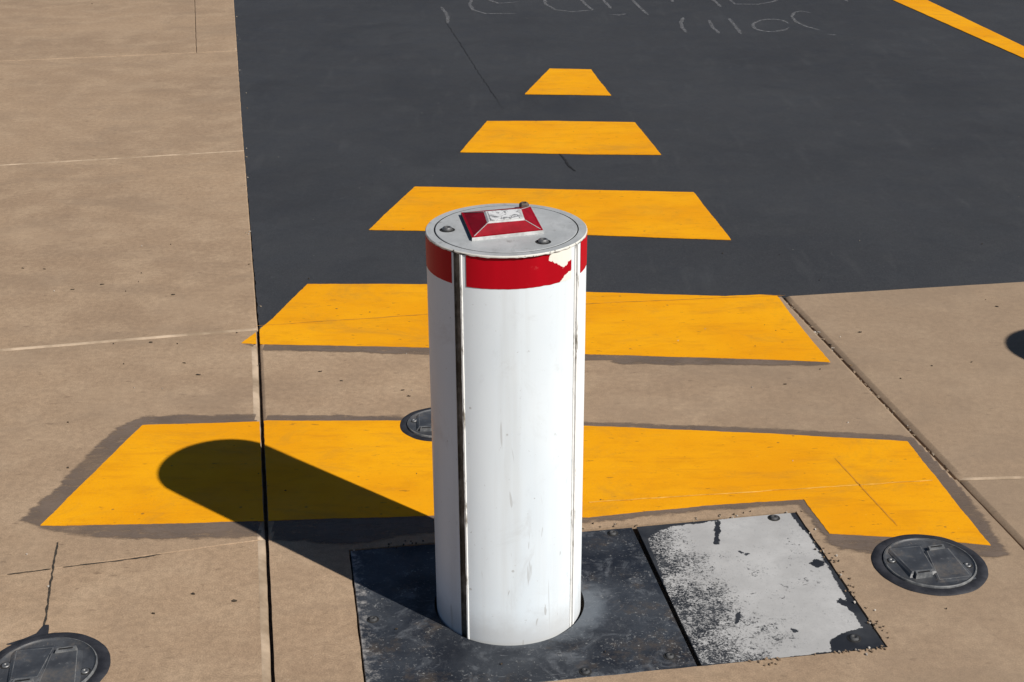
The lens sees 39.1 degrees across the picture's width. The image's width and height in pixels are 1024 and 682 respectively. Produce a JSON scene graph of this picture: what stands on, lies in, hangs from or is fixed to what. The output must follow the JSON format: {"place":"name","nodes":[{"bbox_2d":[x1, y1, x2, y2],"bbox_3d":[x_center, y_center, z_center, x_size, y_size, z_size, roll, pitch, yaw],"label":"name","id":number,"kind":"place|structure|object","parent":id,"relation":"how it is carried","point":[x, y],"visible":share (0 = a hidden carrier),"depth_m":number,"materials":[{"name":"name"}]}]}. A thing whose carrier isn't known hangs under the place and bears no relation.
{"place":"outdoors","nodes":[
{"label":"outdoors","id":0,"kind":"place"},
{"bbox_2d":[0,0,1023,681],"bbox_3d":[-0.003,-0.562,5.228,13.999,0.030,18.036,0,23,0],"label":"pavement","id":1,"kind":"structure","parent":0,"point":[122,162],"depth_m":3.66,"materials":[{"name":"beige concrete"}]},
{"bbox_2d":[0,625,110,681],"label":"utility cover","id":2,"kind":"object","parent":1,"relation":"on","point":[42,654],"visible":1,"depth_m":2.58,"materials":[{"name":"metal"}]},
{"bbox_2d":[7,542,160,624],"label":"pavement cracks","id":3,"kind":"object","parent":1,"relation":"on","point":[50,581],"visible":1,"depth_m":2.86,"materials":[{"name":"brown concrete"}]},
{"bbox_2d":[400,407,431,440],"bbox_3d":[-0.177,0.199,3.440,0.185,0.022,0.186,3,24,8],"label":"utility cover","id":4,"kind":"object","parent":1,"relation":"on","point":[419,427],"visible":0.52,"depth_m":3.43,"materials":[{"name":"metal"}]},
{"bbox_2d":[425,201,586,645],"bbox_3d":[-0.008,0.186,2.619,0.276,0.879,0.276,0,23,0],"label":"retractable bollard","id":5,"kind":"object","parent":1,"relation":"on","point":[506,287],"visible":0.94,"depth_m":2.48,"materials":[{"name":"metal"}]},
{"bbox_2d":[22,3,998,665],"bbox_3d":[-0.341,-0.747,5.629,3.302,0.015,6.845,-4,24,-8],"label":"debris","id":6,"kind":"object","parent":1,"relation":"on","point":[696,519],"visible":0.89,"depth_m":2.94,"materials":[{"name":"brown plant"}]},
{"bbox_2d":[22,414,1008,556],"bbox_3d":[-0.006,0.302,3.200,2.093,0.002,0.646,1,24,3],"label":"road marking","id":7,"kind":"object","parent":1,"relation":"on","point":[174,476],"visible":0.87,"depth_m":3.18,"materials":[{"name":"yellow paint"}]},
{"bbox_2d":[351,528,696,681],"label":"cover plate","id":8,"kind":"object","parent":1,"relation":"in","point":[626,620],"visible":0.84,"depth_m":2.67,"materials":[{"name":"black metal"}]},
{"bbox_2d":[242,284,829,365],"bbox_3d":[0.070,-0.047,4.003,1.614,0.002,0.552,2,24,5],"label":"road marking","id":9,"kind":"object","parent":1,"relation":"on","point":[631,327],"visible":0.73,"depth_m":3.98,"materials":[{"name":"yellow paint"}]},
{"bbox_2d":[636,513,884,665],"bbox_3d":[0.469,0.473,2.811,0.345,0.014,0.487,-4,24,-8],"label":"cover plate","id":10,"kind":"object","parent":1,"relation":"on","point":[751,588],"visible":1,"depth_m":2.78,"materials":[{"name":"white paint"}]},
{"bbox_2d":[871,534,987,595],"bbox_3d":[0.831,0.443,2.865,0.226,0.024,0.226,0,23,0],"label":"utility cover","id":11,"kind":"object","parent":1,"relation":"on","point":[931,565],"visible":1,"depth_m":2.85,"materials":[{"name":"metal"}]},
{"bbox_2d":[234,0,1023,326],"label":"road","id":12,"kind":"structure","parent":0,"point":[826,146],"depth_m":5.88,"materials":[{"name":"grey asphalt"}]},
{"bbox_2d":[369,186,730,239],"bbox_3d":[0.142,-0.445,4.916,1.183,0.002,0.500,2,24,5],"label":"road marking","id":13,"kind":"object","parent":12,"relation":"on","point":[669,214],"visible":0.79,"depth_m":4.94,"materials":[{"name":"yellow paint"}]},
{"bbox_2d":[460,121,660,154],"bbox_3d":[0.186,-0.816,5.770,0.776,0.002,0.515,0,23,0],"label":"road marking","id":14,"kind":"object","parent":12,"relation":"on","point":[589,137],"visible":1,"depth_m":5.75,"materials":[{"name":"yellow paint"}]},
{"bbox_2d":[525,68,610,95],"bbox_3d":[0.248,-1.197,6.646,0.384,0.002,0.539,0,23,0],"label":"road marking","id":15,"kind":"object","parent":12,"relation":"on","point":[552,81],"visible":1,"depth_m":6.59,"materials":[{"name":"yellow paint"}]},
{"bbox_2d":[894,0,1023,57],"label":"road line","id":16,"kind":"object","parent":12,"relation":"on","point":[939,13],"visible":1,"depth_m":7.82,"materials":[{"name":"yellow paint"}]}
]}

